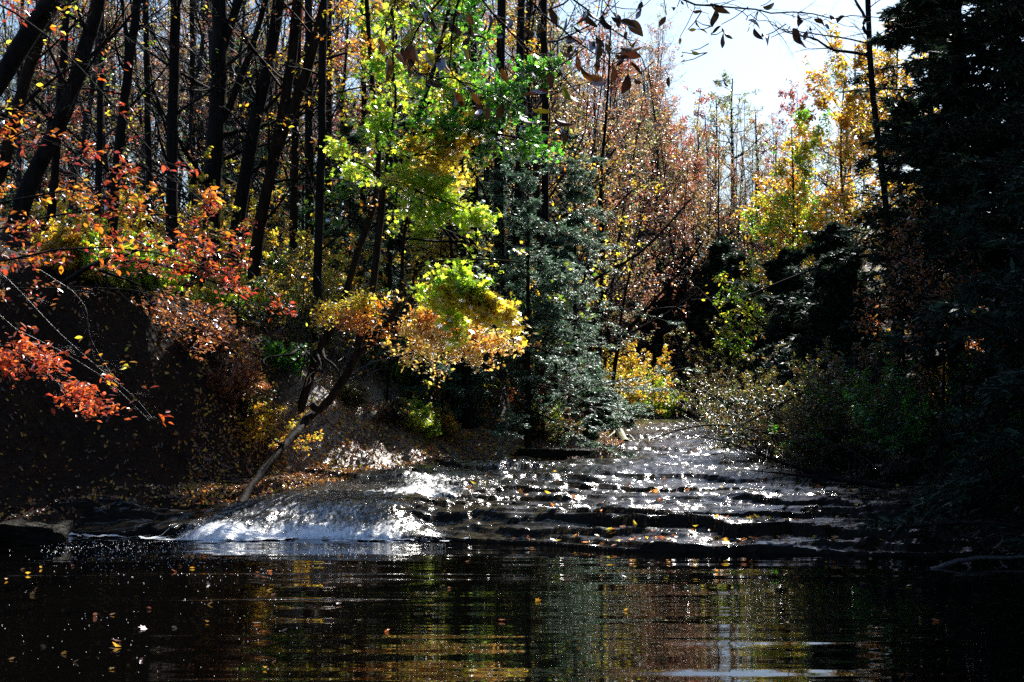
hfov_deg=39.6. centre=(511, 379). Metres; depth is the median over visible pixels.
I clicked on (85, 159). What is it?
slender tree
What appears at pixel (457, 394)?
hemlock tree
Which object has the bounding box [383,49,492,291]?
slender tree
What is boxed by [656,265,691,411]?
hemlock tree
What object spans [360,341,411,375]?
shrub
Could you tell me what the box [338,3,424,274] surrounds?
slender tree
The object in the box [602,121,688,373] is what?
slender tree
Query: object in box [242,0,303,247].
slender tree
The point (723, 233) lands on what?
brush
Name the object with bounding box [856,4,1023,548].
hemlock tree
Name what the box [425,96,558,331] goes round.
hemlock tree
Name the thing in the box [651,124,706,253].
slender tree
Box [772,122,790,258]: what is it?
slender tree
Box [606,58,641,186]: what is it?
slender tree
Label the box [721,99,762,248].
slender tree
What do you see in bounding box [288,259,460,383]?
shrub
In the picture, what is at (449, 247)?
young maple
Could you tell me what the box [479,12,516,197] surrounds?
slender tree
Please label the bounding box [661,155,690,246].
slender tree
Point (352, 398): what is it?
shrub
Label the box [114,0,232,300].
bare tree
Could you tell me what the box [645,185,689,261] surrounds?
slender tree
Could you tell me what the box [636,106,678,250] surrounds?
slender tree
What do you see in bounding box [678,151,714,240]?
slender tree
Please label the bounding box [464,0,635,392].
slender tree
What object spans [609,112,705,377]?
slender tree
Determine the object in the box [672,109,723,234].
slender tree
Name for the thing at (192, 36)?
bare tree
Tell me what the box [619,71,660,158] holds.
slender tree
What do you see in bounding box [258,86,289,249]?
slender tree
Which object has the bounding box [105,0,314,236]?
slender tree
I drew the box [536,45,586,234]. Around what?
slender tree
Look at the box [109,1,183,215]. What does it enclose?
slender tree
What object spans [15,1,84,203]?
slender tree
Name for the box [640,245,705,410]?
hemlock tree
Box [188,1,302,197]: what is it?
slender tree
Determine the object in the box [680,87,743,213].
tall thin tree
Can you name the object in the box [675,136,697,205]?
slender tree
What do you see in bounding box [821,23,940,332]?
golden tree
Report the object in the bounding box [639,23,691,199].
slender tree
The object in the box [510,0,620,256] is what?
slender tree
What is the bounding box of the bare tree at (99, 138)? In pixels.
[76,0,165,223]
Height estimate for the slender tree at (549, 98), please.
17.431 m
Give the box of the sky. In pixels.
[0,0,1023,236]
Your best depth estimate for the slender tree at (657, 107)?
62.17 m
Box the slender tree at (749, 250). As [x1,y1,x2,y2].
[746,242,756,260]
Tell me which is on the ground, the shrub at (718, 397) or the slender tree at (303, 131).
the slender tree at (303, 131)
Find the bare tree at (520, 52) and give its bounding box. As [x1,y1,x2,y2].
[480,0,564,392]
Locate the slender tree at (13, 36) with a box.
[0,2,58,98]
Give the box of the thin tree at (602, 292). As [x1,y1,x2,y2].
[491,13,661,430]
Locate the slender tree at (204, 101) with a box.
[161,3,262,219]
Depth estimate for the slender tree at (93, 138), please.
50.46 m
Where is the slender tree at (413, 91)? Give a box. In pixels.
[370,0,449,265]
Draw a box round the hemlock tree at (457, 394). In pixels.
[437,310,492,423]
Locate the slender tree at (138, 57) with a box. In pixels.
[69,1,167,221]
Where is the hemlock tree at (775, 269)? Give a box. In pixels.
[729,247,809,407]
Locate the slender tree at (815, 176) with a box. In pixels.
[807,124,826,216]
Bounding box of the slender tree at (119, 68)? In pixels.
[96,0,161,214]
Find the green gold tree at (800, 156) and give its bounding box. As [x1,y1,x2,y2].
[698,106,838,380]
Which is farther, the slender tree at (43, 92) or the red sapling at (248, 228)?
the slender tree at (43, 92)
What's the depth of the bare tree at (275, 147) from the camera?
27.90 m
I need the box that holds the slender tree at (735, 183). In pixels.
[720,155,750,220]
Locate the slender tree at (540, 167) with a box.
[465,0,640,294]
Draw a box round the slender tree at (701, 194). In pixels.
[687,131,727,236]
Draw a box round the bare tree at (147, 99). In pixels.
[92,0,230,233]
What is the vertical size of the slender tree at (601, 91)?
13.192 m
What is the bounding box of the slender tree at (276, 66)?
[222,0,304,240]
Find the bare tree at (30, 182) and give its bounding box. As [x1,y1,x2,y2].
[2,0,156,237]
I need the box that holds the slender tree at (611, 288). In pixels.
[563,145,647,415]
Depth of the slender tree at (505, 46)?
65.19 m
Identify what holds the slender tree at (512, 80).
on the ground
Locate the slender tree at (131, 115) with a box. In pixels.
[65,3,180,220]
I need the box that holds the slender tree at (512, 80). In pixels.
[479,28,552,275]
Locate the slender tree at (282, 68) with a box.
[239,20,303,246]
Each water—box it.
[0,535,1023,681]
[69,532,467,542]
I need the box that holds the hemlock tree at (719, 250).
[681,239,738,413]
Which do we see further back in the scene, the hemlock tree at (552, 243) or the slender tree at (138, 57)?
the slender tree at (138, 57)
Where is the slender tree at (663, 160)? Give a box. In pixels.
[650,122,678,235]
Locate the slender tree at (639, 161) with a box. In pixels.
[615,96,665,238]
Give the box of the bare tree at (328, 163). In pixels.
[300,0,387,267]
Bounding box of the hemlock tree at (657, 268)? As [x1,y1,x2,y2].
[648,257,670,319]
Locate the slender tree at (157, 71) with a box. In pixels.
[116,1,187,207]
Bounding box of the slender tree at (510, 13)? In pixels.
[458,0,637,382]
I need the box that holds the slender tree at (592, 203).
[550,102,643,326]
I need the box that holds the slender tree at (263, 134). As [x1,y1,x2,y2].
[184,29,316,250]
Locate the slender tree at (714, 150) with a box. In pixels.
[672,99,763,260]
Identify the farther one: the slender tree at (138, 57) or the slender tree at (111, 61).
the slender tree at (138, 57)
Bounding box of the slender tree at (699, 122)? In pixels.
[688,115,706,190]
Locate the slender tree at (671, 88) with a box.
[660,85,680,179]
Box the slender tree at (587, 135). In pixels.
[548,48,637,280]
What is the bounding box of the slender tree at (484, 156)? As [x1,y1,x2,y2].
[384,1,530,265]
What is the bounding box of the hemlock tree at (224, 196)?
[221,174,237,230]
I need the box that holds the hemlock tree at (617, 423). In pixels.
[572,363,654,450]
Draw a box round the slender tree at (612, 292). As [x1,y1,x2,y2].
[564,141,640,364]
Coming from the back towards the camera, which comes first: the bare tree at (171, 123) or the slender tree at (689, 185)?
the slender tree at (689, 185)
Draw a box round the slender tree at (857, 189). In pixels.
[835,102,870,244]
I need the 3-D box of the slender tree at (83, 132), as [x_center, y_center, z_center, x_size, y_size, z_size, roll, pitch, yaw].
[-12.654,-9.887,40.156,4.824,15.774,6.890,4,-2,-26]
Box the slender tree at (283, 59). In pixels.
[244,1,316,189]
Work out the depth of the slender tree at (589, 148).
52.98 m
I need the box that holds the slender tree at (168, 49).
[133,0,204,162]
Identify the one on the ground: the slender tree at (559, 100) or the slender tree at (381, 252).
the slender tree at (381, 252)
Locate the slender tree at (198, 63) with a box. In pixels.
[112,0,246,227]
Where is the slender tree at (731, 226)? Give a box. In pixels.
[719,152,745,239]
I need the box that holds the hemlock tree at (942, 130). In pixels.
[864,19,1023,388]
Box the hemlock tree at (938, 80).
[837,0,978,355]
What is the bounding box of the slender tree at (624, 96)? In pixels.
[579,47,670,339]
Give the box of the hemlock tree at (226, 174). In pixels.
[164,45,304,260]
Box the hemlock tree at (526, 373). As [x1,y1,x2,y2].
[478,152,705,459]
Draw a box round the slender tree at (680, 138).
[669,114,689,181]
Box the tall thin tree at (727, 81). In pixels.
[688,68,777,219]
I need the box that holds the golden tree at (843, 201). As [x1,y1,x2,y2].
[723,19,981,327]
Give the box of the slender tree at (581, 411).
[561,71,643,415]
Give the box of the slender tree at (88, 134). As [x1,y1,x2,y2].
[62,2,133,213]
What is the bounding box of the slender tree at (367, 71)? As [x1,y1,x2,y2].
[348,3,409,116]
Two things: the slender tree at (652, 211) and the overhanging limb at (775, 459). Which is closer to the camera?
the overhanging limb at (775, 459)
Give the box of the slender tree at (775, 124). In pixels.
[753,117,794,256]
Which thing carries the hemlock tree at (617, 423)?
on the creek bed
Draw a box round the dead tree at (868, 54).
[769,0,931,413]
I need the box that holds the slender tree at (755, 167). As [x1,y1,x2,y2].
[735,135,769,206]
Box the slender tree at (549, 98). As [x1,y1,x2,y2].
[485,0,611,268]
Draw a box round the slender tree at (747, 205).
[725,161,759,261]
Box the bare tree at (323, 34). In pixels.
[268,0,391,368]
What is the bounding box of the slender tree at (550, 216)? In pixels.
[529,60,609,352]
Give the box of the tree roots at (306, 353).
[262,345,340,411]
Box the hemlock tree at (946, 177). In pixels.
[881,64,1023,294]
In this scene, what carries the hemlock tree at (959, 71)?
on the ground
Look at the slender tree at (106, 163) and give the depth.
39.62 m
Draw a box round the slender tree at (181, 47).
[154,2,202,169]
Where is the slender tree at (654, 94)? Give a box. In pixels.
[565,82,675,372]
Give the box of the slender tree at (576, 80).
[552,69,660,371]
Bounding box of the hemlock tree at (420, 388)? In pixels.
[381,283,453,413]
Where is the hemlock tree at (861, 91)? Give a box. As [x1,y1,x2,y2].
[729,1,1023,360]
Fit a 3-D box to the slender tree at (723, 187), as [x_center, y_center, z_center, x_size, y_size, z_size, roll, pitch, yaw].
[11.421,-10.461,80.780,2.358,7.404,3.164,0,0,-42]
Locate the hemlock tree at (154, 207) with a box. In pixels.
[123,123,182,231]
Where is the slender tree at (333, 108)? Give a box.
[283,0,361,236]
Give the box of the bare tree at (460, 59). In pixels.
[406,33,482,257]
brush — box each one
[0,187,106,238]
[28,214,139,245]
[30,184,165,243]
[60,202,154,237]
[95,227,155,260]
[137,209,229,282]
[180,220,314,285]
[245,241,335,285]
[265,250,352,316]
[300,288,384,343]
[372,296,442,364]
[506,375,575,427]
[521,351,569,395]
[705,207,744,237]
[722,217,791,260]
[853,228,879,258]
[883,374,999,438]
[888,395,981,455]
[911,363,947,387]
[928,323,983,362]
[965,306,985,352]
[965,341,1018,379]
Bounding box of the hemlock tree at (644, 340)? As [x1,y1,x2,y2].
[612,267,676,410]
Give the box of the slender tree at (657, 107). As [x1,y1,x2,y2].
[623,61,706,270]
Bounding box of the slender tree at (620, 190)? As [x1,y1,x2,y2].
[597,109,650,330]
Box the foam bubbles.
[4,541,399,664]
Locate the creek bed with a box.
[48,410,1023,556]
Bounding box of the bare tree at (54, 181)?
[38,0,106,235]
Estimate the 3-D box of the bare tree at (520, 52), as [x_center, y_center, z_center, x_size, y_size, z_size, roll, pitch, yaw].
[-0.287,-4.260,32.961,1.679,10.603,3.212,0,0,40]
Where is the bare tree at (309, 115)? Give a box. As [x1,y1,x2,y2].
[283,0,346,280]
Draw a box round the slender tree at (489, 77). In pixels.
[458,8,532,261]
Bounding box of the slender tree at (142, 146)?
[77,0,188,222]
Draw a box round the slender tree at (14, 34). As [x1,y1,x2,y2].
[0,0,67,123]
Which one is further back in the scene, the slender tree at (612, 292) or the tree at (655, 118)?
the tree at (655, 118)
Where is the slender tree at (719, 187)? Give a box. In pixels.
[710,127,736,238]
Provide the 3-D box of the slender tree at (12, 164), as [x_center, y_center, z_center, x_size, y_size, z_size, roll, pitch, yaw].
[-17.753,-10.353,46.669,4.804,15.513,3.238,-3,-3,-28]
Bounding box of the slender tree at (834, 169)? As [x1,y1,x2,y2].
[829,129,843,220]
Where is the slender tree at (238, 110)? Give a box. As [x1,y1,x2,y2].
[226,30,288,246]
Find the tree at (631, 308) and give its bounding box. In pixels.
[563,54,692,377]
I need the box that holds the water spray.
[120,468,570,541]
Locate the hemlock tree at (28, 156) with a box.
[13,66,84,219]
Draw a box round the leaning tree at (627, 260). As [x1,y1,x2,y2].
[530,131,690,392]
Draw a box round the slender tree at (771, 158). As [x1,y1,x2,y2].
[759,129,787,227]
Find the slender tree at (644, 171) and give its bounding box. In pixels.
[634,115,672,238]
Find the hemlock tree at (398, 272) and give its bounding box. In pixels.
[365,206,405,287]
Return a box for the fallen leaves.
[0,216,838,523]
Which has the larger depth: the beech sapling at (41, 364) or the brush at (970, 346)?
the brush at (970, 346)
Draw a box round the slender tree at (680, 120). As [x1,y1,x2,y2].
[658,112,701,238]
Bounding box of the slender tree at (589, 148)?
[548,40,624,309]
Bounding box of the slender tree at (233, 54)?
[126,0,358,243]
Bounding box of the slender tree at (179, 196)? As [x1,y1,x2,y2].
[133,1,229,233]
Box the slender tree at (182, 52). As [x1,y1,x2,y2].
[152,9,188,156]
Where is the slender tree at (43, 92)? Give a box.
[0,0,109,190]
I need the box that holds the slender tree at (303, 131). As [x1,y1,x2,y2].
[237,0,304,244]
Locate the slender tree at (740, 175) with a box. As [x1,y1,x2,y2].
[721,108,767,249]
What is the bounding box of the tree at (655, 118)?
[613,43,715,320]
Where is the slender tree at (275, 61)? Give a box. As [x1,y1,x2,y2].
[228,1,288,206]
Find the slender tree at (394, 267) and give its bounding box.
[302,0,450,287]
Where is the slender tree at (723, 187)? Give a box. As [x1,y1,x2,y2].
[695,132,730,230]
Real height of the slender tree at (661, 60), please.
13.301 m
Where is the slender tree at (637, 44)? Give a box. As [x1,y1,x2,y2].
[611,37,673,178]
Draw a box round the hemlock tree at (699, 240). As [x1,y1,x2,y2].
[681,232,709,253]
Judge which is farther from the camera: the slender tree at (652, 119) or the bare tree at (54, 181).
the slender tree at (652, 119)
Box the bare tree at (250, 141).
[202,0,359,318]
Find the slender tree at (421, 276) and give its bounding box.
[380,16,532,289]
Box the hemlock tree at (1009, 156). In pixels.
[881,0,1023,518]
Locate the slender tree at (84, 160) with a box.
[39,75,129,217]
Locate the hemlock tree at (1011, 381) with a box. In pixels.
[974,370,1023,402]
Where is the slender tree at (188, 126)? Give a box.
[156,0,288,223]
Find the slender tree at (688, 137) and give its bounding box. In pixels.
[680,123,720,250]
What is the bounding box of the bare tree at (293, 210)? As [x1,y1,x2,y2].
[223,1,341,326]
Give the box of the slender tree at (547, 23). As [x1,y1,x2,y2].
[484,0,565,243]
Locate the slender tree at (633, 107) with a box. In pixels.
[602,29,654,192]
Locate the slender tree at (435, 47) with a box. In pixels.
[382,0,510,217]
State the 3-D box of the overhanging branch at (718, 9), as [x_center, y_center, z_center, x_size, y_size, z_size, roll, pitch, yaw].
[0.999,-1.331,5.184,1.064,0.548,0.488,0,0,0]
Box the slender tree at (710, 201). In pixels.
[685,173,747,290]
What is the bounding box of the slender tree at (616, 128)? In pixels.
[575,57,645,373]
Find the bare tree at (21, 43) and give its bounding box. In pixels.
[0,0,81,163]
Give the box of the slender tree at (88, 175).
[1,0,139,202]
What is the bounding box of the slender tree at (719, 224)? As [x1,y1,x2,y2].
[651,117,751,353]
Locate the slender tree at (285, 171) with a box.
[182,0,361,228]
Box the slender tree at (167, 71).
[136,0,196,196]
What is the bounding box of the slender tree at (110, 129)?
[33,0,185,227]
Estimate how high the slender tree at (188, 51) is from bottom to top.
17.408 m
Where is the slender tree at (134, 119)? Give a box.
[77,4,178,221]
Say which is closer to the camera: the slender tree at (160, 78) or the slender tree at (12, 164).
the slender tree at (12, 164)
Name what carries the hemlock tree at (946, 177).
on the ground
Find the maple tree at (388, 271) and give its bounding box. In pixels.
[324,0,458,307]
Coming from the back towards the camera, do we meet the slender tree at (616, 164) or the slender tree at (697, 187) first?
the slender tree at (697, 187)
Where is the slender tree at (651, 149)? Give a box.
[636,95,678,249]
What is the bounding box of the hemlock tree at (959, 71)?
[738,0,1023,414]
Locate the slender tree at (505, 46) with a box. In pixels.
[480,0,515,188]
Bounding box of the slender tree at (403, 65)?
[347,15,444,236]
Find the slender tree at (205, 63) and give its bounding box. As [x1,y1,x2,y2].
[90,0,344,227]
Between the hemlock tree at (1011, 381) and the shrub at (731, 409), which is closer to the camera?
the hemlock tree at (1011, 381)
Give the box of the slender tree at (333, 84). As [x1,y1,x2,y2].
[283,0,375,268]
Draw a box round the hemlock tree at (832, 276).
[731,245,916,417]
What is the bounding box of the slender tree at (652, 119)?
[637,83,664,201]
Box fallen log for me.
[607,428,634,441]
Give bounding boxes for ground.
[0,214,1023,523]
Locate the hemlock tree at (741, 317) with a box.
[711,264,775,416]
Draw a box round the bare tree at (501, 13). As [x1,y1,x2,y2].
[459,0,554,354]
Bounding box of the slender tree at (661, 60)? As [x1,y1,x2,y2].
[644,34,668,151]
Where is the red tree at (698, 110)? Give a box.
[665,86,737,232]
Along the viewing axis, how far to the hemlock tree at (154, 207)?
65.72 m
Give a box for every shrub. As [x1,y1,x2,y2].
[28,214,98,275]
[65,224,147,287]
[113,229,196,301]
[127,146,343,305]
[155,171,288,300]
[172,302,248,357]
[179,215,403,333]
[179,251,197,295]
[184,262,271,321]
[193,240,328,328]
[203,340,271,401]
[206,247,439,378]
[234,374,281,421]
[234,397,323,455]
[236,274,289,323]
[242,212,366,334]
[261,335,309,378]
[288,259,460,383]
[294,238,540,404]
[305,230,449,362]
[334,379,369,408]
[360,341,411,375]
[369,237,604,380]
[376,397,412,426]
[379,353,433,385]
[402,395,442,442]
[422,401,475,444]
[451,352,497,374]
[509,406,584,444]
[516,400,567,426]
[564,343,661,413]
[578,338,673,419]
[605,363,688,419]
[623,315,755,416]
[658,341,760,421]
[676,385,848,464]
[683,328,859,460]
[695,359,787,441]
[741,336,949,470]
[762,396,878,474]
[768,326,1018,473]
[845,333,1023,485]
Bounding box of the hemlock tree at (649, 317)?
[627,271,679,392]
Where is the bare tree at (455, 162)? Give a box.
[369,1,493,268]
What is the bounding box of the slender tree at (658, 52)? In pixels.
[640,45,691,198]
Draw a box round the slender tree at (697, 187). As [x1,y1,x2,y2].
[687,147,713,233]
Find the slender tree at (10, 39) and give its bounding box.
[0,1,28,123]
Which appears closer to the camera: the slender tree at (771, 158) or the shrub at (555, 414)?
the shrub at (555, 414)
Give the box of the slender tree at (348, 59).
[303,1,370,221]
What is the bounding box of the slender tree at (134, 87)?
[113,8,159,162]
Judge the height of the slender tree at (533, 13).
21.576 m
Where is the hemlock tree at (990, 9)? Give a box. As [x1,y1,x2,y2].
[717,0,1023,448]
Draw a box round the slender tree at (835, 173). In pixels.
[819,110,865,253]
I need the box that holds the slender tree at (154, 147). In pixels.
[111,55,180,234]
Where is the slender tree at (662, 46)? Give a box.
[639,17,675,100]
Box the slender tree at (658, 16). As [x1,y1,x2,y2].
[637,3,685,178]
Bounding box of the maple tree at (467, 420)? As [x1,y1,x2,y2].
[298,0,558,428]
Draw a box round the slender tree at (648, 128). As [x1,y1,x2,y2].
[639,76,671,211]
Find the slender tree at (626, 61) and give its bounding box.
[602,41,643,111]
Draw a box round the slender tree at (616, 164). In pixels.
[592,56,649,298]
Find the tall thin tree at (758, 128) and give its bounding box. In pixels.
[733,107,781,252]
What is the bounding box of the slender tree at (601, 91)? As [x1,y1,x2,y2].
[569,30,659,353]
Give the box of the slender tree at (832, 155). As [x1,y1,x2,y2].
[822,125,839,210]
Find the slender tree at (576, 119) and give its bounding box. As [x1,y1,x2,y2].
[529,69,609,238]
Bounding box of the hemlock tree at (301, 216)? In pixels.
[262,137,330,277]
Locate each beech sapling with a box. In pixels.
[0,264,173,425]
[306,282,530,405]
[851,185,993,407]
[863,245,1023,475]
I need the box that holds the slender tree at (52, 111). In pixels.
[22,2,102,214]
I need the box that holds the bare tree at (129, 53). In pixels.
[10,0,208,247]
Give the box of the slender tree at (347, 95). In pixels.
[304,9,373,159]
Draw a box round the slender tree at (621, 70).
[566,17,655,280]
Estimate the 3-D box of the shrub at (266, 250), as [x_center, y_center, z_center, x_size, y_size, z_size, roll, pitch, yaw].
[-4.747,-2.125,30.059,5.121,2.829,4.329,0,0,0]
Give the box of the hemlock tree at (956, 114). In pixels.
[871,3,1023,392]
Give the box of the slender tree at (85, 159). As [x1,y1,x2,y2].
[7,1,178,212]
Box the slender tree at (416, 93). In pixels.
[356,3,493,273]
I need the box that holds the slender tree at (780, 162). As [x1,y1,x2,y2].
[766,145,789,193]
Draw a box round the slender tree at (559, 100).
[531,97,627,342]
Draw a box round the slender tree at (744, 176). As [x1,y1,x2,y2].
[725,120,771,253]
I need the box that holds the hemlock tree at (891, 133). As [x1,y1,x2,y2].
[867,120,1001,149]
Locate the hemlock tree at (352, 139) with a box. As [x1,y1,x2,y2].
[301,121,397,316]
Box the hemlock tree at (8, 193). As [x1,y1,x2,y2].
[0,123,15,217]
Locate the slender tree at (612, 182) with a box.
[572,117,655,360]
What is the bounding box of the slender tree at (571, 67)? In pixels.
[482,0,617,326]
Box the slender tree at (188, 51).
[78,0,302,227]
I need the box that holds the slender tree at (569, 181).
[511,2,613,418]
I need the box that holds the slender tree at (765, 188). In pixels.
[745,172,772,264]
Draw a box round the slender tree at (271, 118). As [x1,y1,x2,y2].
[201,0,339,260]
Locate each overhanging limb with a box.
[638,392,846,469]
[667,416,841,482]
[737,449,899,488]
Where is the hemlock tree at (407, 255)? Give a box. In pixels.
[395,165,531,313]
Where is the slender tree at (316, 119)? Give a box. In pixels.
[277,0,359,216]
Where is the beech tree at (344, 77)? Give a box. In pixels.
[248,0,410,299]
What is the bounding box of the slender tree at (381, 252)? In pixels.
[314,0,422,288]
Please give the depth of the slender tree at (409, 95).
57.25 m
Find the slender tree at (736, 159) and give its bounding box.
[722,91,751,208]
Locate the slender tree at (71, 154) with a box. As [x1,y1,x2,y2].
[11,0,163,212]
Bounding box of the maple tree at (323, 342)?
[297,0,385,413]
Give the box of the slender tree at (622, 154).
[602,110,635,336]
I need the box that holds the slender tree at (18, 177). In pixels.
[0,0,81,194]
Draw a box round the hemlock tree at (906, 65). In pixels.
[837,0,1023,367]
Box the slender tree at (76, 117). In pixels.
[0,0,124,219]
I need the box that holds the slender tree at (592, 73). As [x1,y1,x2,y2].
[577,50,611,191]
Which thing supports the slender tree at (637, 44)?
on the ground
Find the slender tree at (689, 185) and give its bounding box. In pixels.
[602,178,707,383]
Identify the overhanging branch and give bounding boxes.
[350,0,702,145]
[679,0,919,86]
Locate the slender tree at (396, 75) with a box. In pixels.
[344,0,421,248]
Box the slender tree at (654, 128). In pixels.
[634,57,674,231]
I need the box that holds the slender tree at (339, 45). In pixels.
[266,6,424,280]
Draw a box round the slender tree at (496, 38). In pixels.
[479,0,538,169]
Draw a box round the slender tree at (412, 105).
[368,1,458,280]
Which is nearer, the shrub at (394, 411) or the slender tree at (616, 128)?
the shrub at (394, 411)
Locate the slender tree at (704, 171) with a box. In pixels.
[686,142,722,235]
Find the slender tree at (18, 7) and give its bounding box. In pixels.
[0,1,24,142]
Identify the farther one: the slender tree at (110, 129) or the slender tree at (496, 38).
the slender tree at (496, 38)
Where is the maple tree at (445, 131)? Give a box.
[309,0,570,412]
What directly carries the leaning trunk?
on the creek bed
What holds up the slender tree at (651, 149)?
on the ground
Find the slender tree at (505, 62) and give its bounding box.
[477,0,561,230]
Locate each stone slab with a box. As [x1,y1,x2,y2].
[509,448,597,456]
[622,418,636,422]
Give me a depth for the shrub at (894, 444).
24.60 m
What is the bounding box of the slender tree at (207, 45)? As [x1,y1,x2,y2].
[156,0,284,165]
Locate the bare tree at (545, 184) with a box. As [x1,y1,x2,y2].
[504,0,589,406]
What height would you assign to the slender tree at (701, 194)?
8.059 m
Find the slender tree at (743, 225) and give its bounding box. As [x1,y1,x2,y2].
[728,184,763,271]
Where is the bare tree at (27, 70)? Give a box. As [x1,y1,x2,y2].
[0,0,96,191]
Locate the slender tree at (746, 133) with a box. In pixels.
[724,119,773,260]
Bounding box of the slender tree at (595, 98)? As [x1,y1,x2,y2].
[562,0,670,415]
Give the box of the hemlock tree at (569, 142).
[504,126,598,382]
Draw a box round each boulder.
[0,519,73,544]
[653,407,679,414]
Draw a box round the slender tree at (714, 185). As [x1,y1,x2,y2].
[698,160,725,225]
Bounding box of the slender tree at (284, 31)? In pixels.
[264,0,304,134]
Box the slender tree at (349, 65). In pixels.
[332,1,384,213]
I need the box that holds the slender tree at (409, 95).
[345,0,450,276]
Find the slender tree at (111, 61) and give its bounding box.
[8,0,164,215]
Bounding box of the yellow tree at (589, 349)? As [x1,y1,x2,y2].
[535,141,649,420]
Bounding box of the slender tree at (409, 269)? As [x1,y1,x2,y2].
[302,0,466,305]
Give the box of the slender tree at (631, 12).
[597,0,685,258]
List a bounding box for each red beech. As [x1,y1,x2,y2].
[0,0,251,355]
[48,177,296,360]
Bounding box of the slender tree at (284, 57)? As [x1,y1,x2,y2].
[278,5,342,147]
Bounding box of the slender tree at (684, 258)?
[654,153,715,412]
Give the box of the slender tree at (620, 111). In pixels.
[588,45,648,220]
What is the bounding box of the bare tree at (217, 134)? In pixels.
[117,0,331,308]
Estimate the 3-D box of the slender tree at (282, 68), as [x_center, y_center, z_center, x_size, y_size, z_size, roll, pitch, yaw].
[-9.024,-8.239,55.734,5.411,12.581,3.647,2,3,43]
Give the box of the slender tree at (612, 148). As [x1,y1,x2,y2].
[594,58,628,319]
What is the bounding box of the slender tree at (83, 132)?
[0,1,141,218]
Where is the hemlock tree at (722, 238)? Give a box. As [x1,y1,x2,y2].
[715,235,765,307]
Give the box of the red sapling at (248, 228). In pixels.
[223,218,257,345]
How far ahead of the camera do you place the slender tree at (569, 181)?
46.55 m
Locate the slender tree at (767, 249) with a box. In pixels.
[757,210,781,284]
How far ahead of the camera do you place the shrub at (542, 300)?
30.66 m
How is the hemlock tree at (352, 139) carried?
on the ground
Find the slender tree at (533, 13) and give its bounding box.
[482,0,618,387]
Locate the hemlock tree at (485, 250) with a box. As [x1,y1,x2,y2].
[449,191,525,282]
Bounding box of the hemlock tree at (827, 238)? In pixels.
[753,220,891,395]
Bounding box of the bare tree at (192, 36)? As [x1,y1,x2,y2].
[140,0,254,239]
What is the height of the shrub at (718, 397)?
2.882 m
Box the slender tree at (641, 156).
[628,93,686,262]
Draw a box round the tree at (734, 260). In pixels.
[697,251,763,413]
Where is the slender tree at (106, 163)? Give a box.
[25,1,158,205]
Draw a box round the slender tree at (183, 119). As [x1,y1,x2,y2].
[79,0,289,189]
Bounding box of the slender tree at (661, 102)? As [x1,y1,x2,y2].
[645,56,670,196]
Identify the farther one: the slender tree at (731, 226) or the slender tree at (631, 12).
the slender tree at (731, 226)
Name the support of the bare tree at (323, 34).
on the ground
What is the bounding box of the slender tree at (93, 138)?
[53,0,164,214]
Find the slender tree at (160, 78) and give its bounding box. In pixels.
[118,2,169,207]
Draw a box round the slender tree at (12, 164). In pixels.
[0,3,40,217]
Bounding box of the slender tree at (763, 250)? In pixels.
[750,211,785,267]
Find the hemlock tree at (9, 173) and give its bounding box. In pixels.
[0,104,25,217]
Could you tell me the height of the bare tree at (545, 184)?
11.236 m
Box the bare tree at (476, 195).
[416,5,482,348]
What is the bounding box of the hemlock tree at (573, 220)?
[540,148,681,432]
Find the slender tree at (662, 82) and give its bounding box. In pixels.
[641,77,703,231]
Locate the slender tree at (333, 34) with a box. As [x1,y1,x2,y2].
[281,0,354,248]
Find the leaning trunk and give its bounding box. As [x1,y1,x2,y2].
[237,403,319,502]
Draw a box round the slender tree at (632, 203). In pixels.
[605,125,655,311]
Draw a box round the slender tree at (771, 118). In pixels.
[761,111,784,207]
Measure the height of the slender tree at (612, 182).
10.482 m
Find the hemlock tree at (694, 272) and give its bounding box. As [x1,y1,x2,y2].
[651,251,719,410]
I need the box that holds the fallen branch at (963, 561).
[929,555,1023,568]
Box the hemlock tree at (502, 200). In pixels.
[440,163,588,407]
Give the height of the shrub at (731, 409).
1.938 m
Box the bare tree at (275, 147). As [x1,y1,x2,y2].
[224,0,401,322]
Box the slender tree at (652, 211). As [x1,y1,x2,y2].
[614,194,677,342]
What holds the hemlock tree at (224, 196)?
on the ground
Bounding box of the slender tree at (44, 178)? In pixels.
[1,0,95,209]
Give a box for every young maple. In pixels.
[382,110,493,278]
[383,200,459,376]
[406,257,538,398]
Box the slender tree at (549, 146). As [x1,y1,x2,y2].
[508,0,589,293]
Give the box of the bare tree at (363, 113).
[302,0,417,292]
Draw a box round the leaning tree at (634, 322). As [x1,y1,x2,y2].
[596,178,721,426]
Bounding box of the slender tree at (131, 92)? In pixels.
[45,0,185,211]
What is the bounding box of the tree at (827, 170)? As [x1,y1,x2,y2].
[782,33,891,248]
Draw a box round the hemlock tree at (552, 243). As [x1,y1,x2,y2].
[510,231,639,428]
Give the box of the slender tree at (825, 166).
[808,121,838,225]
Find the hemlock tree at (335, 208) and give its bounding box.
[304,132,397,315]
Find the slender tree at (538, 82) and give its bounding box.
[467,1,591,246]
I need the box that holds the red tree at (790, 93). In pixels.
[759,78,858,206]
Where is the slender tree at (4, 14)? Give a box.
[0,0,94,205]
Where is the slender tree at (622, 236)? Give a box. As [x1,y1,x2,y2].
[585,61,683,360]
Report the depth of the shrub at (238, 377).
23.56 m
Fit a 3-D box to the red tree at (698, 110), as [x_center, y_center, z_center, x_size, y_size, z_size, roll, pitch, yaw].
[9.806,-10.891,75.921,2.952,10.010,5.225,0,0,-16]
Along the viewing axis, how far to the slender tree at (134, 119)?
65.47 m
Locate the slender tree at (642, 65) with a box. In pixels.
[634,40,648,108]

